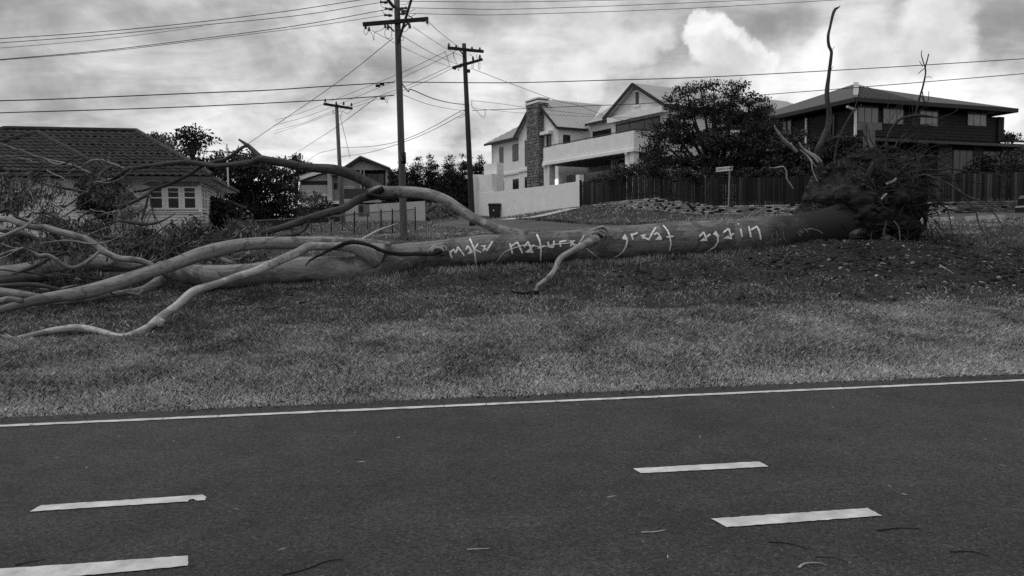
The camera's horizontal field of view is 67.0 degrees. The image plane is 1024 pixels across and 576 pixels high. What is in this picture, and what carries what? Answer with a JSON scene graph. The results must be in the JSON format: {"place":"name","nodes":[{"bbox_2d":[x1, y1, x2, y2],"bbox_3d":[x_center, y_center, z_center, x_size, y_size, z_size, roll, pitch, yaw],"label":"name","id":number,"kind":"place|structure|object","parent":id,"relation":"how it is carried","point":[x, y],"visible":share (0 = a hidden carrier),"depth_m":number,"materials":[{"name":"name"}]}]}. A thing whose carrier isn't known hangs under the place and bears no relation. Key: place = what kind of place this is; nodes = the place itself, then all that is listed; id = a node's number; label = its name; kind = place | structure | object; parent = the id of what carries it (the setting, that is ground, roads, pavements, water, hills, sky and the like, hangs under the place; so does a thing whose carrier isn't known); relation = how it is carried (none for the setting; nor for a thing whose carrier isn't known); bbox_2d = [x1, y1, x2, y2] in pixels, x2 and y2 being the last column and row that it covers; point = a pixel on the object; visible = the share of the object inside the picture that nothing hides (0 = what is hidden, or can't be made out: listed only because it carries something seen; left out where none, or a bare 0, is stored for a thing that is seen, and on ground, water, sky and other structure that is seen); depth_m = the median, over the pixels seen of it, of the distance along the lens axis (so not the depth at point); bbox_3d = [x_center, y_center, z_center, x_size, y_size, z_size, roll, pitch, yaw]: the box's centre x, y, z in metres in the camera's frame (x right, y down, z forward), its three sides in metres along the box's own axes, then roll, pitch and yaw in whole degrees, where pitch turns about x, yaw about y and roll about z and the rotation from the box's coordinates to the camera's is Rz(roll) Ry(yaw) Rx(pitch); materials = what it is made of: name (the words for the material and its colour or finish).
{"place":"outdoors","nodes":[
{"label":"outdoors","id":0,"kind":"place"},
{"bbox_2d":[277,230,387,236],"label":"grass","id":1,"kind":"structure","parent":0,"point":[358,233],"depth_m":31.37,"materials":[{"name":"plant"}]},
{"bbox_2d":[386,232,420,240],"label":"grass","id":2,"kind":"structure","parent":0,"point":[412,236],"depth_m":25.83,"materials":[{"name":"plant"}]},
{"bbox_2d":[0,374,1023,575],"bbox_3d":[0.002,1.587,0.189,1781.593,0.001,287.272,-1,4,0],"label":"road","id":3,"kind":"structure","parent":0,"point":[439,491],"depth_m":5.03,"materials":[{"name":"grey asphalt"}]},
{"bbox_2d":[31,421,85,424],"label":"edge line","id":4,"kind":"object","parent":3,"relation":"on","point":[58,423],"visible":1,"depth_m":6.89,"materials":[{"name":"paint"}]},
{"bbox_2d":[0,555,187,575],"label":"road marking","id":5,"kind":"object","parent":3,"relation":"on","point":[90,568],"visible":1,"depth_m":3.81,"materials":[{"name":"paint"}]},
{"bbox_2d":[31,495,205,510],"bbox_3d":[-2.400,1.320,4.756,0.998,0.001,0.120,-1,4,-10],"label":"road marking","id":6,"kind":"object","parent":3,"relation":"on","point":[117,502],"visible":1,"depth_m":4.75,"materials":[{"name":"paint"}]},
{"bbox_2d":[85,418,161,422],"bbox_3d":[-3.493,1.192,6.976,0.646,0.001,0.095,-1,4,-8],"label":"edge line","id":7,"kind":"object","parent":3,"relation":"on","point":[139,419],"visible":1,"depth_m":6.97,"materials":[{"name":"paint"}]},
{"bbox_2d":[162,415,217,419],"bbox_3d":[-2.933,1.179,7.061,0.475,0.001,0.092,-1,4,-8],"label":"edge line","id":8,"kind":"object","parent":3,"relation":"on","point":[190,417],"visible":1,"depth_m":7.06,"materials":[{"name":"paint"}]},
{"bbox_2d":[218,410,336,416],"bbox_3d":[-2.168,1.163,7.179,1.066,0.001,0.094,-1,4,-9],"label":"edge line","id":9,"kind":"object","parent":3,"relation":"on","point":[296,412],"visible":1,"depth_m":7.17,"materials":[{"name":"paint"}]},
{"bbox_2d":[338,405,443,410],"bbox_3d":[-1.146,1.140,7.334,0.994,0.001,0.096,-1,4,-9],"label":"edge line","id":10,"kind":"object","parent":3,"relation":"on","point":[363,409],"visible":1,"depth_m":7.33,"materials":[{"name":"paint"}]},
{"bbox_2d":[486,400,556,404],"bbox_3d":[0.093,1.113,7.522,0.688,0.001,0.095,-1,4,-9],"label":"edge line","id":11,"kind":"object","parent":3,"relation":"on","point":[520,402],"visible":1,"depth_m":7.52,"materials":[{"name":"paint"}]},
{"bbox_2d":[36,391,1023,571],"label":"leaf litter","id":12,"kind":"object","parent":3,"relation":"on","point":[608,490],"visible":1,"depth_m":4.76,"materials":[{"name":"plant"}]},
{"bbox_2d":[556,396,658,401],"bbox_3d":[0.955,1.094,7.655,1.047,0.001,0.094,-1,4,-9],"label":"edge line","id":13,"kind":"object","parent":3,"relation":"on","point":[607,398],"visible":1,"depth_m":7.66,"materials":[{"name":"paint"}]},
{"bbox_2d":[634,461,767,472],"bbox_3d":[1.303,1.238,5.343,0.926,0.001,0.131,-1,4,-7],"label":"road marking","id":14,"kind":"object","parent":3,"relation":"on","point":[701,467],"visible":1,"depth_m":5.34,"materials":[{"name":"paint"}]},
{"bbox_2d":[734,387,844,393],"bbox_3d":[2.855,1.052,7.947,1.196,0.001,0.094,-1,4,-9],"label":"edge line","id":15,"kind":"object","parent":3,"relation":"on","point":[788,390],"visible":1,"depth_m":7.94,"materials":[{"name":"paint"}]},
{"bbox_2d":[711,508,881,526],"bbox_3d":[1.610,1.295,4.373,0.965,0.001,0.141,-1,4,-9],"label":"road marking","id":16,"kind":"object","parent":3,"relation":"on","point":[787,517],"visible":1,"depth_m":4.37,"materials":[{"name":"paint"}]},
{"bbox_2d":[843,383,931,388],"bbox_3d":[3.944,1.029,8.111,0.995,0.001,0.096,-1,4,-9],"label":"edge line","id":17,"kind":"object","parent":3,"relation":"on","point":[887,386],"visible":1,"depth_m":8.11,"materials":[{"name":"paint"}]},
{"bbox_2d":[929,379,1023,384],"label":"edge line","id":18,"kind":"object","parent":3,"relation":"on","point":[976,382],"visible":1,"depth_m":8.26,"materials":[{"name":"paint"}]},
{"bbox_2d":[0,197,1023,417],"bbox_3d":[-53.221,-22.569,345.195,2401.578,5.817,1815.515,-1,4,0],"label":"ground","id":19,"kind":"structure","parent":0,"point":[978,276],"depth_m":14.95,"materials":[{"name":"plant"}]},
{"bbox_2d":[70,178,132,235],"bbox_3d":[-15.968,-3.044,30.386,2.325,2.745,1.989,-1,4,0],"label":"bush","id":20,"kind":"object","parent":19,"relation":"on","point":[88,205],"visible":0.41,"depth_m":29.99,"materials":[{"name":"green plant"}]},
{"bbox_2d":[0,126,239,238],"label":"weatherboard house","id":21,"kind":"structure","parent":19,"relation":"on","point":[131,147],"depth_m":32.43,"materials":[{"name":"paint"}]},
{"bbox_2d":[147,187,164,209],"bbox_3d":[-14.889,-3.761,32.406,0.652,0.955,0.090,-2,4,-13],"label":"window","id":22,"kind":"structure","parent":21,"relation":"in","point":[159,194],"depth_m":32.41,"materials":[{"name":"glass"}]},
{"bbox_2d":[165,187,181,209],"bbox_3d":[-14.244,-3.779,32.554,0.624,0.955,0.090,-2,4,-13],"label":"window","id":23,"kind":"structure","parent":21,"relation":"in","point":[173,201],"depth_m":32.55,"materials":[{"name":"paint"}]},
{"bbox_2d":[181,187,197,209],"bbox_3d":[-13.612,-3.796,32.700,0.641,0.955,0.090,-2,4,-13],"label":"window","id":24,"kind":"structure","parent":21,"relation":"in","point":[189,195],"depth_m":32.69,"materials":[{"name":"paint"}]},
{"bbox_2d":[147,131,180,152],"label":"pale tree","id":25,"kind":"object","parent":19,"relation":"on","point":[163,138],"visible":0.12,"depth_m":50.75,"materials":[{"name":"grey plant"}]},
{"bbox_2d":[169,123,222,161],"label":"open tree","id":26,"kind":"object","parent":19,"relation":"on","point":[193,145],"visible":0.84,"depth_m":53.96,"materials":[{"name":"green plant"}]},
{"bbox_2d":[188,154,237,179],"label":"background tree","id":27,"kind":"object","parent":19,"relation":"on","point":[216,172],"visible":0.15,"depth_m":56.87,"materials":[{"name":"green plant"}]},
{"bbox_2d":[209,190,253,232],"bbox_3d":[-13.296,-3.331,35.852,3.068,2.422,2.728,-1,4,0],"label":"palm shrub","id":28,"kind":"object","parent":19,"relation":"on","point":[220,209],"visible":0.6,"depth_m":35.40,"materials":[{"name":"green plant"}]},
{"bbox_2d":[211,145,278,190],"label":"background tree","id":29,"kind":"object","parent":19,"relation":"on","point":[249,154],"visible":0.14,"depth_m":58.63,"materials":[{"name":"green plant"}]},
{"bbox_2d":[211,152,302,229],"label":"bushy tree","id":30,"kind":"object","parent":19,"relation":"on","point":[245,182],"visible":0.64,"depth_m":47.27,"materials":[{"name":"black plant"}]},
{"bbox_2d":[278,152,312,201],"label":"layered conifer","id":31,"kind":"object","parent":19,"relation":"on","point":[294,157],"visible":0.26,"depth_m":77.17,"materials":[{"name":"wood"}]},
{"bbox_2d":[294,189,312,215],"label":"wispy shrub","id":32,"kind":"object","parent":19,"relation":"on","point":[301,196],"visible":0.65,"depth_m":59.54,"materials":[{"name":"grey plant"}]},
{"bbox_2d":[304,190,326,222],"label":"wispy shrub","id":33,"kind":"object","parent":19,"relation":"on","point":[316,198],"visible":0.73,"depth_m":59.52,"materials":[{"name":"grey plant"}]},
{"bbox_2d":[306,200,338,223],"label":"garden shrub","id":34,"kind":"object","parent":19,"relation":"on","point":[323,205],"visible":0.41,"depth_m":59.45,"materials":[{"name":"grey plant"}]},
{"bbox_2d":[230,207,415,235],"bbox_3d":[-7.999,-3.123,36.900,2.166,1.781,10.460,3,5,44],"label":"chain link fence","id":35,"kind":"object","parent":19,"relation":"on","point":[380,220],"visible":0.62,"depth_m":36.48,"materials":[{"name":"metal"}]},
{"bbox_2d":[323,99,352,222],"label":"power pole","id":36,"kind":"object","parent":19,"relation":"on","point":[340,180],"visible":0.94,"depth_m":54.37,"materials":[{"name":"wood"}]},
{"bbox_2d":[295,155,390,223],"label":"gabled house","id":37,"kind":"structure","parent":19,"relation":"on","point":[324,184],"depth_m":69.59,"materials":[{"name":"grey wood"}]},
{"bbox_2d":[365,173,384,188],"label":"window","id":38,"kind":"structure","parent":37,"relation":"in","point":[378,177],"depth_m":71.56,"materials":[{"name":"grey glass"}]},
{"bbox_2d":[345,201,425,221],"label":"street wall","id":39,"kind":"structure","parent":19,"relation":"on","point":[420,210],"depth_m":57.58,"materials":[{"name":"concrete"}]},
{"bbox_2d":[358,204,369,216],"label":"meter box","id":40,"kind":"object","parent":39,"relation":"attached to","point":[363,208],"visible":0.79,"depth_m":57.38,"materials":[{"name":"grey metal"}]},
{"bbox_2d":[382,169,398,203],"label":"conifer","id":41,"kind":"object","parent":19,"relation":"on","point":[394,179],"visible":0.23,"depth_m":61.24,"materials":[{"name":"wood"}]},
{"bbox_2d":[362,0,428,240],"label":"power pole","id":42,"kind":"object","parent":19,"relation":"on","point":[397,21],"visible":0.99,"depth_m":25.52,"materials":[{"name":"wood"}]},
{"bbox_2d":[0,0,358,38],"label":"overhead wire","id":43,"kind":"object","parent":42,"relation":"attached to","point":[175,24],"visible":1,"depth_m":23.90,"materials":[{"name":"metal"}]},
{"bbox_2d":[1,2,378,42],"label":"overhead wire","id":44,"kind":"object","parent":42,"relation":"attached to","point":[186,26],"visible":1,"depth_m":23.93,"materials":[{"name":"metal"}]},
{"bbox_2d":[0,10,382,59],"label":"overhead wire","id":45,"kind":"object","parent":42,"relation":"attached to","point":[192,39],"visible":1,"depth_m":23.95,"materials":[{"name":"metal"}]},
{"bbox_2d":[5,15,383,59],"bbox_3d":[-9.798,-7.894,24.290,11.759,1.934,0.019,-1,4,-12],"label":"overhead wire","id":46,"kind":"object","parent":42,"relation":"attached to","point":[189,41],"visible":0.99,"depth_m":24.20,"materials":[{"name":"metal"}]},
{"bbox_2d":[0,82,394,100],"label":"overhead wire","id":47,"kind":"object","parent":42,"relation":"attached to","point":[194,93],"visible":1,"depth_m":24.05,"materials":[{"name":"metal"}]},
{"bbox_2d":[0,95,394,112],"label":"overhead wire","id":48,"kind":"object","parent":42,"relation":"attached to","point":[193,106],"visible":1,"depth_m":24.07,"materials":[{"name":"metal"}]},
{"bbox_2d":[401,0,608,1],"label":"overhead wire","id":49,"kind":"object","parent":42,"relation":"attached to","point":[529,1],"visible":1,"depth_m":26.15,"materials":[{"name":"metal"}]},
{"bbox_2d":[407,0,745,9],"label":"overhead wire","id":50,"kind":"object","parent":42,"relation":"attached to","point":[574,7],"visible":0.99,"depth_m":26.35,"materials":[{"name":"metal"}]},
{"bbox_2d":[409,0,831,14],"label":"overhead wire","id":51,"kind":"object","parent":42,"relation":"attached to","point":[617,11],"visible":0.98,"depth_m":26.59,"materials":[{"name":"metal"}]},
{"bbox_2d":[406,58,1023,82],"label":"overhead wire","id":52,"kind":"object","parent":42,"relation":"attached to","point":[698,77],"visible":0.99,"depth_m":27.28,"materials":[{"name":"metal"}]},
{"bbox_2d":[406,156,429,201],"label":"conifer","id":53,"kind":"object","parent":19,"relation":"on","point":[416,171],"visible":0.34,"depth_m":61.55,"materials":[{"name":"black plant"}]},
{"bbox_2d":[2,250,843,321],"bbox_3d":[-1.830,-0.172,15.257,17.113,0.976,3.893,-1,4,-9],"label":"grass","id":54,"kind":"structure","parent":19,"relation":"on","point":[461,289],"depth_m":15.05,"materials":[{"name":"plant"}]},
{"bbox_2d":[422,154,441,201],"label":"conifer","id":55,"kind":"object","parent":19,"relation":"on","point":[430,172],"visible":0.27,"depth_m":62.29,"materials":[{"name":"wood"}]},
{"bbox_2d":[425,202,459,220],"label":"stone wall","id":56,"kind":"structure","parent":19,"relation":"on","point":[434,210],"depth_m":57.92,"materials":[{"name":"stone"}]},
{"bbox_2d":[429,154,461,215],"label":"conifer","id":57,"kind":"object","parent":19,"relation":"on","point":[449,174],"visible":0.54,"depth_m":61.35,"materials":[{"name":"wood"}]},
{"bbox_2d":[451,153,468,214],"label":"conifer","id":58,"kind":"object","parent":19,"relation":"on","point":[462,183],"visible":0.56,"depth_m":61.72,"materials":[{"name":"black plant"}]},
{"bbox_2d":[446,43,484,225],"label":"power pole","id":59,"kind":"object","parent":19,"relation":"on","point":[465,63],"visible":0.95,"depth_m":41.41,"materials":[{"name":"grey wood"}]},
{"bbox_2d":[472,73,1023,110],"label":"overhead wire","id":60,"kind":"object","parent":59,"relation":"attached to","point":[762,94],"visible":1,"depth_m":34.91,"materials":[{"name":"metal"}]},
{"bbox_2d":[472,154,486,174],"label":"conifer","id":61,"kind":"object","parent":19,"relation":"on","point":[478,167],"visible":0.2,"depth_m":65.09,"materials":[{"name":"black plant"}]},
{"bbox_2d":[460,163,503,213],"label":"entry portal","id":62,"kind":"object","parent":19,"relation":"on","point":[491,179],"visible":0.18,"depth_m":60.09,"materials":[{"name":"paint"}]},
{"bbox_2d":[488,203,500,216],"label":"wheelie bin","id":63,"kind":"object","parent":19,"relation":"on","point":[494,209],"visible":0.95,"depth_m":58.09,"materials":[{"name":"plastic"}]},
{"bbox_2d":[225,244,790,294],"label":"grass","id":64,"kind":"structure","parent":19,"relation":"on","point":[611,261],"depth_m":17.22,"materials":[{"name":"grey plant"}]},
{"bbox_2d":[0,51,1018,342],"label":"fallen gum tree","id":65,"kind":"object","parent":19,"relation":"on","point":[876,193],"visible":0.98,"depth_m":17.84,"materials":[{"name":"grey wood"}]},
{"bbox_2d":[774,125,797,152],"bbox_3d":[7.362,-3.999,20.791,0.679,0.758,0.110,-1,4,0],"label":"broken limb","id":66,"kind":"object","parent":65,"relation":"attached to","point":[788,144],"visible":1,"depth_m":20.76,"materials":[{"name":"grey plant"}]},
{"bbox_2d":[799,142,824,180],"bbox_3d":[7.609,-3.046,19.397,0.913,1.204,0.316,-1,4,0],"label":"broken stump","id":67,"kind":"object","parent":65,"relation":"on","point":[815,160],"visible":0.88,"depth_m":19.29,"materials":[{"name":"grey wood"}]},
{"bbox_2d":[814,6,839,165],"bbox_3d":[8.036,-4.841,19.736,0.627,4.623,0.158,-1,4,0],"label":"dead sapling","id":68,"kind":"object","parent":65,"relation":"on","point":[823,137],"visible":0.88,"depth_m":19.70,"materials":[{"name":"wood"}]},
{"bbox_2d":[833,86,861,161],"bbox_3d":[8.630,-4.005,19.894,0.712,2.322,0.068,-1,4,0],"label":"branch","id":69,"kind":"object","parent":65,"relation":"on","point":[839,137],"visible":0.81,"depth_m":19.87,"materials":[{"name":"grey plant"}]},
{"bbox_2d":[0,295,1023,421],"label":"grass","id":70,"kind":"structure","parent":19,"relation":"on","point":[295,349],"depth_m":9.60,"materials":[{"name":"plant"}]},
{"bbox_2d":[0,197,1023,276],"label":"grass","id":71,"kind":"structure","parent":19,"relation":"on","point":[424,233],"depth_m":38.16,"materials":[{"name":"grey plant"}]},
{"bbox_2d":[478,174,583,217],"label":"garden wall","id":72,"kind":"structure","parent":19,"relation":"on","point":[514,202],"depth_m":54.34,"materials":[{"name":"white paint"}]},
{"bbox_2d":[586,162,671,192],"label":"hedge shrub","id":73,"kind":"object","parent":19,"relation":"on","point":[618,171],"visible":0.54,"depth_m":45.24,"materials":[{"name":"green plant"}]},
{"bbox_2d":[484,83,793,200],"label":"white house","id":74,"kind":"structure","parent":19,"relation":"on","point":[538,147],"depth_m":64.40,"materials":[{"name":"paint"}]},
{"bbox_2d":[592,128,610,138],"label":"window","id":75,"kind":"structure","parent":74,"relation":"in","point":[606,131],"depth_m":65.89,"materials":[{"name":"black glass"}]},
{"bbox_2d":[616,115,659,133],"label":"window","id":76,"kind":"structure","parent":74,"relation":"in","point":[628,125],"depth_m":57.64,"materials":[{"name":"grey glass"}]},
{"bbox_2d":[582,197,714,214],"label":"brick wall","id":77,"kind":"structure","parent":19,"relation":"on","point":[659,204],"depth_m":41.35,"materials":[{"name":"brick"}]},
{"bbox_2d":[579,174,709,206],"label":"paling fence","id":78,"kind":"object","parent":77,"relation":"on","point":[685,190],"visible":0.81,"depth_m":43.06,"materials":[{"name":"wood"}]},
{"bbox_2d":[395,239,989,317],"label":"leaf litter","id":79,"kind":"object","parent":19,"relation":"on","point":[682,288],"visible":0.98,"depth_m":14.46,"materials":[{"name":"plant"}]},
{"bbox_2d":[633,77,797,205],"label":"spreading tree","id":80,"kind":"object","parent":19,"relation":"on","point":[712,140],"visible":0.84,"depth_m":41.20,"materials":[{"name":"black plant"}]},
{"bbox_2d":[715,166,732,218],"bbox_3d":[8.621,-3.707,31.640,0.895,2.556,0.204,-2,4,-23],"label":"street sign","id":81,"kind":"object","parent":19,"relation":"on","point":[728,168],"visible":1,"depth_m":31.68,"materials":[{"name":"metal"}]},
{"bbox_2d":[660,165,816,205],"bbox_3d":[11.806,-4.835,38.894,8.678,2.710,2.293,-1,4,0],"label":"hedge shrub","id":82,"kind":"object","parent":19,"relation":"on","point":[689,175],"visible":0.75,"depth_m":38.81,"materials":[{"name":"black plant"}]},
{"bbox_2d":[512,234,1023,311],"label":"soil clods","id":83,"kind":"object","parent":19,"relation":"on","point":[888,262],"visible":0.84,"depth_m":16.03,"materials":[{"name":"soil"}]},
{"bbox_2d":[513,237,1023,314],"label":"pebbles","id":84,"kind":"object","parent":19,"relation":"on","point":[863,255],"visible":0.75,"depth_m":16.03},
{"bbox_2d":[756,126,823,180],"bbox_3d":[14.582,-6.054,40.161,4.165,4.698,2.722,-3,5,-37],"label":"feathery shrub","id":85,"kind":"object","parent":19,"relation":"on","point":[790,157],"visible":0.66,"depth_m":39.38,"materials":[{"name":"black plant"}]},
{"bbox_2d":[803,132,862,166],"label":"dark shrub","id":86,"kind":"object","parent":19,"relation":"on","point":[848,145],"visible":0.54,"depth_m":40.58,"materials":[{"name":"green plant"}]},
{"bbox_2d":[713,200,1017,214],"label":"brick wall","id":87,"kind":"structure","parent":19,"relation":"on","point":[1002,206],"depth_m":36.58,"materials":[{"name":"grey brick"}]},
{"bbox_2d":[710,172,1023,205],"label":"paling fence","id":88,"kind":"object","parent":87,"relation":"on","point":[790,195],"visible":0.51,"depth_m":37.44,"materials":[{"name":"wood"}]},
{"bbox_2d":[725,82,1023,198],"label":"dark house","id":89,"kind":"structure","parent":19,"relation":"on","point":[974,129],"depth_m":48.13,"materials":[{"name":"black wood"}]},
{"bbox_2d":[780,119,792,133],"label":"window","id":90,"kind":"structure","parent":89,"relation":"in","point":[789,124],"depth_m":50.70,"materials":[{"name":"grey glass"}]},
{"bbox_2d":[856,104,878,122],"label":"window","id":91,"kind":"structure","parent":89,"relation":"in","point":[863,114],"depth_m":45.69,"materials":[{"name":"grey glass"}]},
{"bbox_2d":[881,106,903,124],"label":"window","id":92,"kind":"structure","parent":89,"relation":"in","point":[888,114],"depth_m":46.36,"materials":[{"name":"grey glass"}]},
{"bbox_2d":[918,109,938,126],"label":"window","id":93,"kind":"structure","parent":89,"relation":"in","point":[930,121],"depth_m":47.47,"materials":[{"name":"grey glass"}]},
{"bbox_2d":[952,146,973,176],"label":"window","id":94,"kind":"structure","parent":89,"relation":"in","point":[966,153],"depth_m":48.62,"materials":[{"name":"grey glass"}]},
{"bbox_2d":[966,109,986,126],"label":"window","id":95,"kind":"structure","parent":89,"relation":"in","point":[976,118],"depth_m":48.89,"materials":[{"name":"grey glass"}]},
{"bbox_2d":[982,147,1000,179],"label":"window","id":96,"kind":"structure","parent":89,"relation":"in","point":[984,150],"depth_m":49.55,"materials":[{"name":"grey glass"}]},
{"bbox_2d":[954,151,1001,191],"bbox_3d":[23.887,-5.375,39.692,1.636,3.177,2.313,-4,5,-42],"label":"spiky shrub","id":97,"kind":"object","parent":19,"relation":"on","point":[980,160],"visible":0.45,"depth_m":39.35,"materials":[{"name":"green plant"}]},
{"bbox_2d":[965,215,1004,219],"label":"kerb","id":98,"kind":"structure","parent":19,"relation":"on","point":[983,217],"depth_m":28.33,"materials":[{"name":"concrete"}]},
{"bbox_2d":[976,146,1023,198],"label":"spiky shrub","id":99,"kind":"object","parent":19,"relation":"on","point":[1015,164],"visible":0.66,"depth_m":38.73,"materials":[{"name":"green plant"}]},
{"bbox_2d":[1001,130,1023,143],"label":"tree","id":100,"kind":"object","parent":19,"relation":"on","point":[1009,136],"visible":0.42,"depth_m":73.61,"materials":[{"name":"black plant"}]},
{"bbox_2d":[0,0,1023,214],"label":"sky","id":101,"kind":"structure","parent":0,"point":[786,37],"materials":[{"name":"grey"}]},
{"bbox_2d":[516,217,676,224],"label":"grass","id":102,"kind":"structure","parent":0,"point":[608,223],"depth_m":37.57,"materials":[{"name":"plant"}]},
{"bbox_2d":[434,213,1023,230],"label":"side street","id":103,"kind":"structure","parent":0,"point":[534,225],"depth_m":38.37,"materials":[{"name":"grey asphalt"}]},
{"bbox_2d":[1015,195,1023,212],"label":"parked car","id":104,"kind":"object","parent":103,"relation":"on","point":[1019,207],"visible":1,"depth_m":30.77,"materials":[{"name":"paint"}]},
{"bbox_2d":[857,116,881,148],"bbox_3d":[11.400,-3.623,24.662,0.805,3.697,0.146,-1,4,0],"label":"road sign","id":105,"kind":"object","parent":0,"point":[864,126],"visible":0.48,"depth_m":24.63,"materials":[{"name":"metal"}]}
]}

